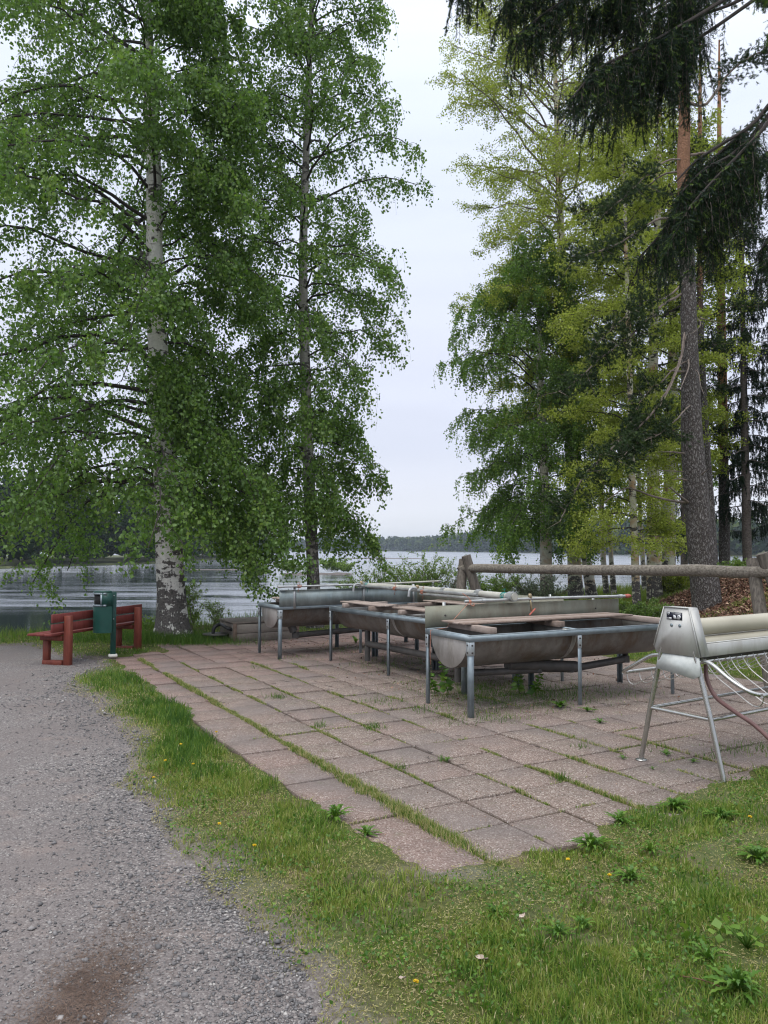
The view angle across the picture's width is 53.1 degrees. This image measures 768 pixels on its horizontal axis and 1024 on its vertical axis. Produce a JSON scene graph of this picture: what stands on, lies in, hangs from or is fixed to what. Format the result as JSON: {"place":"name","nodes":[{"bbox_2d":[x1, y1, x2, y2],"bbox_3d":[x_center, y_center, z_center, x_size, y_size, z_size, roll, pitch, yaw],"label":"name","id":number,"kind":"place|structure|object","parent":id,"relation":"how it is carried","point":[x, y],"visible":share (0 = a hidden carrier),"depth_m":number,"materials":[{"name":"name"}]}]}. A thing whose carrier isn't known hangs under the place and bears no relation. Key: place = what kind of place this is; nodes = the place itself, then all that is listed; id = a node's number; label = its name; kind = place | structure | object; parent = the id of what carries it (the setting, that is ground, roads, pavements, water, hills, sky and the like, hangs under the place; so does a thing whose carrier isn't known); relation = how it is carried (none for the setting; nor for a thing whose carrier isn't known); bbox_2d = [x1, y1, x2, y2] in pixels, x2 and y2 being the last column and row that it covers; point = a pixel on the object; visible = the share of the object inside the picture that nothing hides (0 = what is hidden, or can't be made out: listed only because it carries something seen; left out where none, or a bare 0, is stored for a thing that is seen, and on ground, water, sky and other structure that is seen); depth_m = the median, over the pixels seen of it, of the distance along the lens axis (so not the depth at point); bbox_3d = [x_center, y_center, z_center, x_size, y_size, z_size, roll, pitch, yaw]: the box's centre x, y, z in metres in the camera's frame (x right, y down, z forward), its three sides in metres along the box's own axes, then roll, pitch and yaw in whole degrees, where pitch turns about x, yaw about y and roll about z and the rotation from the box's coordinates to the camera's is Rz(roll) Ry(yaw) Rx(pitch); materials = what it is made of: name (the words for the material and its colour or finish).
{"place":"outdoors","nodes":[
{"label":"outdoors","id":0,"kind":"place"},
{"bbox_2d":[0,554,255,567],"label":"bank hill","id":1,"kind":"structure","parent":0,"point":[112,560],"depth_m":166.84,"materials":[{"name":"green plant"}]},
{"bbox_2d":[0,463,269,561],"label":"bank forest","id":2,"kind":"object","parent":1,"relation":"on","point":[31,550],"visible":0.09,"depth_m":155.05,"materials":[{"name":"green plant"}]},
{"bbox_2d":[0,646,323,1023],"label":"gravel path","id":3,"kind":"structure","parent":0,"point":[22,664],"depth_m":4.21,"materials":[{"name":"grey gravel"}]},
{"bbox_2d":[0,885,221,1023],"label":"needle litter","id":4,"kind":"object","parent":3,"relation":"on","point":[65,1011],"visible":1,"depth_m":3.24,"materials":[{"name":"brown plant"}]},
{"bbox_2d":[0,551,755,634],"bbox_3d":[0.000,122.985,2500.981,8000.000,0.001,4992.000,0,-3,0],"label":"water","id":5,"kind":"structure","parent":0,"point":[19,609],"depth_m":76.09,"materials":[{"name":"grey liquid"}]},
{"bbox_2d":[190,569,239,569],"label":"stone bar","id":6,"kind":"object","parent":5,"relation":"in","point":[215,569],"visible":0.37,"depth_m":122.13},
{"bbox_2d":[285,572,351,574],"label":"islet","id":7,"kind":"object","parent":5,"relation":"in","point":[338,573],"visible":0.45,"depth_m":100.23,"materials":[{"name":"green plant"}]},
{"bbox_2d":[274,560,305,571],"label":"shrub","id":8,"kind":"object","parent":7,"relation":"on","point":[288,569],"visible":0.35,"depth_m":104.11,"materials":[{"name":"green plant"}]},
{"bbox_2d":[332,561,355,571],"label":"shrub","id":9,"kind":"object","parent":7,"relation":"on","point":[342,567],"visible":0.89,"depth_m":103.97,"materials":[{"name":"green plant"}]},
{"bbox_2d":[338,558,421,558],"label":"stone bar","id":10,"kind":"object","parent":5,"relation":"in","point":[387,558],"visible":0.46,"depth_m":258.56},
{"bbox_2d":[0,578,767,1023],"bbox_3d":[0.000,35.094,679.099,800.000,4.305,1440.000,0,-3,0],"label":"ground","id":11,"kind":"structure","parent":0,"point":[438,904],"depth_m":4.09,"materials":[{"name":"green plant"}]},
{"bbox_2d":[27,604,141,665],"bbox_3d":[-4.975,2.072,13.127,0.612,0.836,2.377,-1,-3,16],"label":"park bench","id":12,"kind":"object","parent":11,"relation":"on","point":[66,629],"visible":0.83,"depth_m":12.44,"materials":[{"name":"red wood"}]},
{"bbox_2d":[123,614,155,629],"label":"shrub","id":13,"kind":"object","parent":11,"relation":"on","point":[147,620],"visible":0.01,"depth_m":18.04,"materials":[{"name":"green plant"}]},
{"bbox_2d":[0,0,316,637],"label":"birch tree","id":14,"kind":"object","parent":11,"relation":"on","point":[177,393],"visible":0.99,"depth_m":14.85,"materials":[{"name":"green plant"}]},
{"bbox_2d":[185,578,207,628],"bbox_3d":[-4.402,1.972,17.183,0.867,1.439,0.848,0,-3,0],"label":"shrub","id":15,"kind":"object","parent":11,"relation":"on","point":[196,614],"visible":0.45,"depth_m":17.12,"materials":[{"name":"green plant"}]},
{"bbox_2d":[199,599,232,624],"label":"shrub","id":16,"kind":"object","parent":11,"relation":"on","point":[215,612],"visible":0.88,"depth_m":18.19,"materials":[{"name":"green plant"}]},
{"bbox_2d":[203,0,438,627],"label":"birch tree","id":17,"kind":"object","parent":11,"relation":"on","point":[310,424],"visible":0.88,"depth_m":17.80,"materials":[{"name":"green plant"}]},
{"bbox_2d":[319,556,350,571],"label":"shrub","id":18,"kind":"object","parent":11,"relation":"on","point":[326,565],"visible":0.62,"depth_m":105.29,"materials":[{"name":"green plant"}]},
{"bbox_2d":[317,804,353,821],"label":"dandelion plant","id":19,"kind":"object","parent":11,"relation":"on","point":[334,809],"visible":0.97,"depth_m":5.17,"materials":[{"name":"green plant"}]},
{"bbox_2d":[336,561,394,587],"bbox_3d":[-0.511,2.140,21.927,1.715,1.602,1.246,0,-3,8],"label":"shrub","id":20,"kind":"object","parent":11,"relation":"on","point":[366,577],"visible":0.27,"depth_m":21.77,"materials":[{"name":"green plant"}]},
{"bbox_2d":[0,582,759,661],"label":"shore grass","id":21,"kind":"structure","parent":11,"relation":"on","point":[624,589],"depth_m":17.55,"materials":[{"name":"green plant"}]},
{"bbox_2d":[66,678,767,1023],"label":"dry thatch","id":22,"kind":"object","parent":11,"relation":"on","point":[512,885],"visible":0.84,"depth_m":4.02,"materials":[{"name":"beige plant"}]},
{"bbox_2d":[378,544,457,586],"bbox_3d":[0.942,1.923,22.166,2.574,2.060,1.764,2,-3,-33],"label":"shrub","id":23,"kind":"object","parent":11,"relation":"on","point":[428,575],"visible":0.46,"depth_m":22.11,"materials":[{"name":"green plant"}]},
{"bbox_2d":[410,569,477,589],"bbox_3d":[1.722,2.257,22.903,2.329,1.454,1.558,0,-3,0],"label":"shrub","id":24,"kind":"object","parent":11,"relation":"on","point":[452,585],"visible":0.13,"depth_m":22.68,"materials":[{"name":"green plant"}]},
{"bbox_2d":[475,954,488,959],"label":"dead leaf","id":25,"kind":"object","parent":11,"relation":"on","point":[479,956],"visible":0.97,"depth_m":3.38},
{"bbox_2d":[455,573,525,592],"bbox_3d":[3.299,2.381,23.989,2.299,1.289,1.392,1,-3,-11],"label":"shrub","id":26,"kind":"object","parent":11,"relation":"on","point":[497,583],"visible":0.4,"depth_m":23.81,"materials":[{"name":"green plant"}]},
{"bbox_2d":[484,902,509,917],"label":"dandelion plant","id":27,"kind":"object","parent":11,"relation":"on","point":[492,908],"visible":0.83,"depth_m":3.84,"materials":[{"name":"green plant"}]},
{"bbox_2d":[431,225,624,594],"bbox_3d":[4.804,-3.058,25.961,5.868,12.568,6.243,2,-4,-39],"label":"birch tree","id":28,"kind":"object","parent":11,"relation":"on","point":[505,514],"visible":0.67,"depth_m":25.46,"materials":[{"name":"green plant"}]},
{"bbox_2d":[488,573,578,596],"bbox_3d":[4.836,2.444,24.833,3.016,1.256,1.841,0,-3,0],"label":"shrub","id":29,"kind":"object","parent":11,"relation":"on","point":[532,588],"visible":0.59,"depth_m":24.61,"materials":[{"name":"green plant"}]},
{"bbox_2d":[533,919,580,938],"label":"dandelion plant","id":30,"kind":"object","parent":11,"relation":"on","point":[559,927],"visible":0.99,"depth_m":3.62,"materials":[{"name":"green plant"}]},
{"bbox_2d":[425,0,708,599],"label":"aspen tree","id":31,"kind":"object","parent":11,"relation":"on","point":[554,148],"visible":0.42,"depth_m":26.59,"materials":[{"name":"green plant"}]},
{"bbox_2d":[535,300,617,598],"bbox_3d":[6.983,-2.321,27.690,3.144,11.647,2.974,0,-3,0],"label":"birch tree","id":32,"kind":"object","parent":11,"relation":"on","point":[590,585],"visible":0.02,"depth_m":27.36,"materials":[{"name":"green plant"}]},
{"bbox_2d":[570,914,595,929],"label":"dandelion plant","id":33,"kind":"object","parent":11,"relation":"on","point":[578,919],"visible":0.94,"depth_m":3.70,"materials":[{"name":"green plant"}]},
{"bbox_2d":[566,832,614,849],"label":"dandelion plant","id":34,"kind":"object","parent":11,"relation":"on","point":[591,839],"visible":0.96,"depth_m":4.65,"materials":[{"name":"green plant"}]},
{"bbox_2d":[559,350,632,594],"bbox_3d":[8.375,-1.683,30.156,3.249,10.217,3.455,1,-3,-16],"label":"young tree","id":35,"kind":"object","parent":11,"relation":"on","point":[605,583],"visible":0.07,"depth_m":29.84,"materials":[{"name":"green plant"}]},
{"bbox_2d":[561,400,645,593],"bbox_3d":[8.735,-0.669,29.133,3.773,7.661,3.156,-3,-4,43],"label":"young tree","id":36,"kind":"object","parent":11,"relation":"on","point":[613,588],"visible":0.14,"depth_m":28.87,"materials":[{"name":"green plant"}]},
{"bbox_2d":[578,592,631,610],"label":"shrub","id":37,"kind":"object","parent":11,"relation":"on","point":[610,598],"visible":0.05,"depth_m":22.06,"materials":[{"name":"green plant"}]},
{"bbox_2d":[443,0,767,315],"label":"spruce tree","id":38,"kind":"object","parent":11,"relation":"on","point":[664,61],"visible":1,"depth_m":6.95,"materials":[{"name":"green plant"}]},
{"bbox_2d":[538,105,687,606],"bbox_3d":[6.418,-4.462,21.916,4.823,14.741,4.362,-2,-4,39],"label":"aspen tree","id":39,"kind":"object","parent":11,"relation":"on","point":[667,524],"visible":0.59,"depth_m":21.44,"materials":[{"name":"green plant"}]},
{"bbox_2d":[604,809,637,823],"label":"dandelion plant","id":40,"kind":"object","parent":11,"relation":"on","point":[619,815],"visible":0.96,"depth_m":5.12,"materials":[{"name":"green plant"}]},
{"bbox_2d":[611,864,648,880],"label":"dandelion plant","id":41,"kind":"object","parent":11,"relation":"on","point":[630,871],"visible":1,"depth_m":4.21,"materials":[{"name":"green plant"}]},
{"bbox_2d":[595,391,682,590],"bbox_3d":[10.292,-1.154,31.188,3.373,8.751,3.344,-2,-4,41],"label":"young tree","id":42,"kind":"object","parent":11,"relation":"on","point":[643,579],"visible":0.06,"depth_m":30.88,"materials":[{"name":"green plant"}]},
{"bbox_2d":[625,946,659,968],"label":"dandelion plant","id":43,"kind":"object","parent":11,"relation":"on","point":[638,953],"visible":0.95,"depth_m":3.36,"materials":[{"name":"green plant"}]},
{"bbox_2d":[616,597,673,616],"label":"shrub","id":44,"kind":"object","parent":11,"relation":"on","point":[642,608],"visible":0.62,"depth_m":19.04,"materials":[{"name":"green plant"}]},
{"bbox_2d":[636,840,665,852],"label":"dandelion plant","id":45,"kind":"object","parent":11,"relation":"on","point":[650,845],"visible":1,"depth_m":4.57,"materials":[{"name":"green plant"}]},
{"bbox_2d":[536,0,767,610],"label":"pine tree","id":46,"kind":"object","parent":11,"relation":"on","point":[704,591],"visible":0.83,"depth_m":17.92,"materials":[{"name":"green plant"}]},
{"bbox_2d":[541,51,765,600],"bbox_3d":[8.078,-5.301,22.946,5.557,16.538,6.361,-3,-4,43],"label":"aspen tree","id":47,"kind":"object","parent":11,"relation":"on","point":[654,587],"visible":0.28,"depth_m":22.74,"materials":[{"name":"green plant"}]},
{"bbox_2d":[655,796,689,812],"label":"dandelion plant","id":48,"kind":"object","parent":11,"relation":"on","point":[676,802],"visible":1,"depth_m":5.35,"materials":[{"name":"green plant"}]},
{"bbox_2d":[662,564,689,593],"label":"shrub","id":49,"kind":"object","parent":11,"relation":"on","point":[671,584],"visible":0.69,"depth_m":22.69,"materials":[{"name":"green plant"}]},
{"bbox_2d":[589,87,764,591],"bbox_3d":[9.800,-5.568,25.726,5.625,16.958,6.225,0,-3,0],"label":"aspen tree","id":50,"kind":"object","parent":11,"relation":"on","point":[725,441],"visible":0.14,"depth_m":25.23,"materials":[{"name":"green plant"}]},
{"bbox_2d":[659,282,733,490],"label":"young tree","id":51,"kind":"object","parent":11,"relation":"on","point":[715,485],"visible":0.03,"depth_m":29.97,"materials":[{"name":"green plant"}]},
{"bbox_2d":[675,431,718,564],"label":"spruce tree","id":52,"kind":"object","parent":11,"relation":"on","point":[684,560],"visible":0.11,"depth_m":35.90,"materials":[{"name":"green plant"}]},
{"bbox_2d":[680,975,719,991],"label":"twig","id":53,"kind":"object","parent":11,"relation":"on","point":[702,980],"visible":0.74,"depth_m":3.16,"materials":[{"name":"brown wood"}]},
{"bbox_2d":[678,922,723,943],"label":"seedling","id":54,"kind":"object","parent":11,"relation":"on","point":[718,937],"visible":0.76,"depth_m":3.53,"materials":[{"name":"green plant"}]},
{"bbox_2d":[635,46,767,562],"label":"pine tree","id":55,"kind":"object","parent":11,"relation":"on","point":[720,388],"visible":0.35,"depth_m":22.50,"materials":[{"name":"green plant"}]},
{"bbox_2d":[646,577,767,617],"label":"wood chips","id":56,"kind":"object","parent":11,"relation":"on","point":[733,590],"visible":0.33,"depth_m":18.22,"materials":[{"name":"brown wood"}]},
{"bbox_2d":[682,938,731,964],"bbox_3d":[1.420,1.932,3.374,0.201,0.072,0.148,0,-3,0],"label":"dandelion plant","id":57,"kind":"object","parent":11,"relation":"on","point":[708,953],"visible":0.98,"depth_m":3.38,"materials":[{"name":"green plant"}]},
{"bbox_2d":[661,39,767,565],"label":"pine tree","id":58,"kind":"object","parent":11,"relation":"on","point":[724,543],"visible":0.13,"depth_m":25.92,"materials":[{"name":"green plant"}]},
{"bbox_2d":[701,807,740,822],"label":"dandelion plant","id":59,"kind":"object","parent":11,"relation":"on","point":[720,813],"visible":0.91,"depth_m":5.12,"materials":[{"name":"green plant"}]},
{"bbox_2d":[717,556,746,565],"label":"shrub","id":60,"kind":"object","parent":11,"relation":"on","point":[737,562],"visible":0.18,"depth_m":21.41,"materials":[{"name":"green plant"}]},
{"bbox_2d":[702,964,764,1005],"bbox_3d":[1.418,1.905,3.131,0.239,0.095,0.257,-1,-3,28],"label":"dandelion plant","id":61,"kind":"object","parent":11,"relation":"on","point":[737,979],"visible":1,"depth_m":3.12,"materials":[{"name":"green plant"}]},
{"bbox_2d":[706,212,767,562],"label":"spruce tree","id":62,"kind":"object","parent":11,"relation":"on","point":[740,460],"visible":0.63,"depth_m":25.00,"materials":[{"name":"green plant"}]},
{"bbox_2d":[711,906,767,950],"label":"seedling","id":63,"kind":"object","parent":11,"relation":"on","point":[716,922],"visible":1,"depth_m":3.50,"materials":[{"name":"green plant"}]},
{"bbox_2d":[729,278,767,542],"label":"spruce tree","id":64,"kind":"object","parent":11,"relation":"on","point":[761,530],"visible":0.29,"depth_m":27.81,"materials":[{"name":"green plant"}]},
{"bbox_2d":[734,843,767,863],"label":"dandelion plant","id":65,"kind":"object","parent":11,"relation":"on","point":[758,852],"visible":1,"depth_m":4.47,"materials":[{"name":"green plant"}]},
{"bbox_2d":[0,0,767,541],"label":"sky","id":66,"kind":"structure","parent":0,"point":[409,441],"materials":[{"name":"white"}]},
{"bbox_2d":[108,631,767,872],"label":"paving","id":67,"kind":"structure","parent":0,"point":[302,776],"depth_m":7.45,"materials":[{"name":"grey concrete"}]},
{"bbox_2d":[93,590,117,657],"bbox_3d":[-4.646,1.869,12.830,0.406,1.102,0.422,0,-3,0],"label":"litter bin","id":68,"kind":"object","parent":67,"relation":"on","point":[104,612],"visible":1,"depth_m":12.68,"materials":[{"name":"green metal"}]},
{"bbox_2d":[203,623,231,640],"bbox_3d":[-3.299,2.416,15.348,0.635,0.400,0.520,0,-3,0],"label":"suction pipe","id":69,"kind":"object","parent":67,"relation":"on","point":[219,634],"visible":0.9,"depth_m":15.26,"materials":[{"name":"black plastic"}]},
{"bbox_2d":[219,617,298,642],"bbox_3d":[-2.589,2.409,15.865,1.388,0.404,1.068,1,-3,-28],"label":"well box","id":70,"kind":"object","parent":67,"relation":"on","point":[246,627],"visible":0.45,"depth_m":15.38,"materials":[{"name":"grey concrete"}]},
{"bbox_2d":[258,584,431,658],"bbox_3d":[-0.644,1.906,13.935,3.114,1.185,0.995,2,-3,-30],"label":"washing table","id":71,"kind":"object","parent":67,"relation":"on","point":[293,610],"visible":0.54,"depth_m":13.27,"materials":[{"name":"metal"}]},
{"bbox_2d":[277,584,353,587],"bbox_3d":[-0.989,1.261,13.183,1.787,0.048,0.050,2,-3,-30],"label":"tap pipe","id":72,"kind":"object","parent":71,"relation":"on","point":[291,586],"visible":0.85,"depth_m":13.06,"materials":[{"name":"grey metal"}]},
{"bbox_2d":[377,580,440,583],"bbox_3d":[0.435,1.293,14.126,1.528,0.061,0.050,2,-3,-34],"label":"tap pipe","id":73,"kind":"object","parent":71,"relation":"on","point":[411,582],"visible":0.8,"depth_m":14.16,"materials":[{"name":"plastic"}]},
{"bbox_2d":[352,825,381,836],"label":"dandelion plant","id":74,"kind":"object","parent":67,"relation":"on","point":[367,831],"visible":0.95,"depth_m":4.95,"materials":[{"name":"green plant"}]},
{"bbox_2d":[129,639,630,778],"bbox_3d":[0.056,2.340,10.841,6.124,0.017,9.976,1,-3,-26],"label":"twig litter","id":75,"kind":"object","parent":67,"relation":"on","point":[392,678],"visible":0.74,"depth_m":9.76,"materials":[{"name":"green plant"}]},
{"bbox_2d":[24,628,767,780],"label":"weedy grass","id":76,"kind":"structure","parent":67,"relation":"on","point":[151,637],"depth_m":9.91,"materials":[{"name":"green plant"}]},
{"bbox_2d":[329,606,514,693],"bbox_3d":[0.420,1.935,11.401,0.902,0.885,3.524,2,-3,-33],"label":"washing table","id":77,"kind":"object","parent":67,"relation":"on","point":[390,622],"visible":0.49,"depth_m":11.49,"materials":[{"name":"metal"}]},
{"bbox_2d":[340,600,415,610],"bbox_3d":[-0.091,1.482,12.228,0.820,0.093,1.231,2,-3,-33],"label":"duckboard","id":78,"kind":"object","parent":77,"relation":"on","point":[379,606],"visible":0.94,"depth_m":11.97,"materials":[{"name":"wood"}]},
{"bbox_2d":[392,606,424,614],"bbox_3d":[0.812,1.415,10.839,0.820,0.094,1.500,2,-3,-33],"label":"duckboard","id":79,"kind":"object","parent":77,"relation":"on","point":[407,610],"visible":0.38,"depth_m":11.02,"materials":[{"name":"brown wood"}]},
{"bbox_2d":[425,671,439,692],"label":"tall weed","id":80,"kind":"object","parent":67,"relation":"on","point":[433,682],"visible":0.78,"depth_m":9.71,"materials":[{"name":"green plant"}]},
{"bbox_2d":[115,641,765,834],"bbox_3d":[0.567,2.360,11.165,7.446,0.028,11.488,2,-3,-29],"label":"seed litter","id":81,"kind":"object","parent":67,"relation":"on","point":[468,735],"visible":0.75,"depth_m":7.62,"materials":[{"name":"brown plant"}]},
{"bbox_2d":[438,661,454,696],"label":"tall weed","id":82,"kind":"object","parent":67,"relation":"on","point":[448,684],"visible":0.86,"depth_m":9.52,"materials":[{"name":"green plant"}]},
{"bbox_2d":[137,657,765,865],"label":"joint grass","id":83,"kind":"structure","parent":67,"relation":"on","point":[404,810],"depth_m":6.32,"materials":[{"name":"green plant"}]},
{"bbox_2d":[376,586,563,685],"bbox_3d":[1.180,1.808,11.903,0.925,1.185,3.524,2,-3,-33],"label":"washing table","id":84,"kind":"object","parent":67,"relation":"on","point":[420,597],"visible":0.06,"depth_m":12.76,"materials":[{"name":"metal"}]},
{"bbox_2d":[352,581,477,596],"bbox_3d":[0.312,1.200,11.768,0.212,0.188,3.650,1,-3,-28],"label":"water pipe","id":85,"kind":"object","parent":84,"relation":"attached to","point":[416,589],"visible":1,"depth_m":11.52,"materials":[{"name":"grey metal"}]},
{"bbox_2d":[419,593,493,599],"bbox_3d":[0.979,1.171,10.627,0.038,0.059,1.946,1,-3,-27],"label":"tap pipe","id":86,"kind":"object","parent":85,"relation":"attached to","point":[448,596],"visible":0.65,"depth_m":10.66,"materials":[{"name":"grey metal"}]},
{"bbox_2d":[407,599,483,606],"bbox_3d":[1.228,1.461,11.824,0.800,0.095,2.224,2,-3,-33],"label":"duckboard","id":87,"kind":"object","parent":84,"relation":"on","point":[436,602],"visible":0.39,"depth_m":12.46,"materials":[{"name":"brown wood"}]},
{"bbox_2d":[241,638,699,712],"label":"fallen leaves","id":88,"kind":"object","parent":67,"relation":"on","point":[439,665],"visible":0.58,"depth_m":11.28,"materials":[{"name":"brown plant"}]},
{"bbox_2d":[510,674,524,691],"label":"tall weed","id":89,"kind":"object","parent":67,"relation":"on","point":[515,684],"visible":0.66,"depth_m":9.70,"materials":[{"name":"green plant"}]},
{"bbox_2d":[526,673,543,695],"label":"tall weed","id":90,"kind":"object","parent":67,"relation":"on","point":[533,688],"visible":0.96,"depth_m":9.58,"materials":[{"name":"green plant"}]},
{"bbox_2d":[424,598,673,717],"bbox_3d":[2.080,1.692,9.470,3.114,1.185,0.995,1,-3,-27],"label":"washing table","id":91,"kind":"object","parent":67,"relation":"on","point":[530,649],"visible":0.89,"depth_m":9.28,"materials":[{"name":"metal"}]},
{"bbox_2d":[360,582,517,601],"bbox_3d":[0.611,1.180,11.642,0.126,0.160,4.433,1,-3,-28],"label":"pipe","id":92,"kind":"object","parent":91,"relation":"on","point":[512,596],"depth_m":10.54,"materials":[{"name":"plastic"}]},
{"bbox_2d":[464,593,630,614],"bbox_3d":[2.212,1.192,10.040,2.735,0.272,0.090,1,-3,-27],"label":"tap pipe","id":93,"kind":"object","parent":91,"relation":"attached to","point":[529,597],"visible":1,"depth_m":9.97,"materials":[{"name":"grey metal"}]},
{"bbox_2d":[430,593,472,664],"bbox_3d":[0.802,1.395,9.268,0.736,0.808,0.152,2,-4,-41],"label":"cord","id":94,"kind":"object","parent":93,"relation":"hanging from","point":[470,601],"visible":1,"depth_m":9.27,"materials":[{"name":"plastic"}]},
{"bbox_2d":[441,612,659,633],"bbox_3d":[2.108,1.349,9.466,2.784,0.095,0.880,1,-3,-27],"label":"duckboard","id":95,"kind":"object","parent":91,"relation":"on","point":[474,626],"visible":0.97,"depth_m":9.40,"materials":[{"name":"brown wood"}]},
{"bbox_2d":[550,700,567,706],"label":"weed plant","id":96,"kind":"object","parent":67,"relation":"on","point":[560,703],"visible":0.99,"depth_m":8.88,"materials":[{"name":"green plant"}]},
{"bbox_2d":[456,551,767,697],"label":"drying rack","id":97,"kind":"object","parent":67,"relation":"on","point":[754,571],"visible":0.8,"depth_m":11.18,"materials":[{"name":"wood"}]},
{"bbox_2d":[622,606,767,782],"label":"carpet mangle","id":98,"kind":"object","parent":67,"relation":"on","point":[687,640],"visible":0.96,"depth_m":6.46,"materials":[{"name":"silver metal"}]},
{"bbox_2d":[703,664,767,739],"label":"hose","id":99,"kind":"object","parent":98,"relation":"hanging from","point":[736,712],"visible":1,"depth_m":6.21,"materials":[{"name":"rubber"}]},
{"bbox_2d":[272,549,764,555],"bbox_3d":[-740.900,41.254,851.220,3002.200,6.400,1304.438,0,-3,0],"label":"hill","id":100,"kind":"structure","parent":0,"point":[732,553],"depth_m":635.73,"materials":[{"name":"green plant"}]},
{"bbox_2d":[279,516,767,554],"bbox_3d":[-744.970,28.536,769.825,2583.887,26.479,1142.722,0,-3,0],"label":"forest","id":101,"kind":"object","parent":100,"relation":"on","point":[417,543],"visible":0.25,"depth_m":776.47,"materials":[{"name":"green plant"}]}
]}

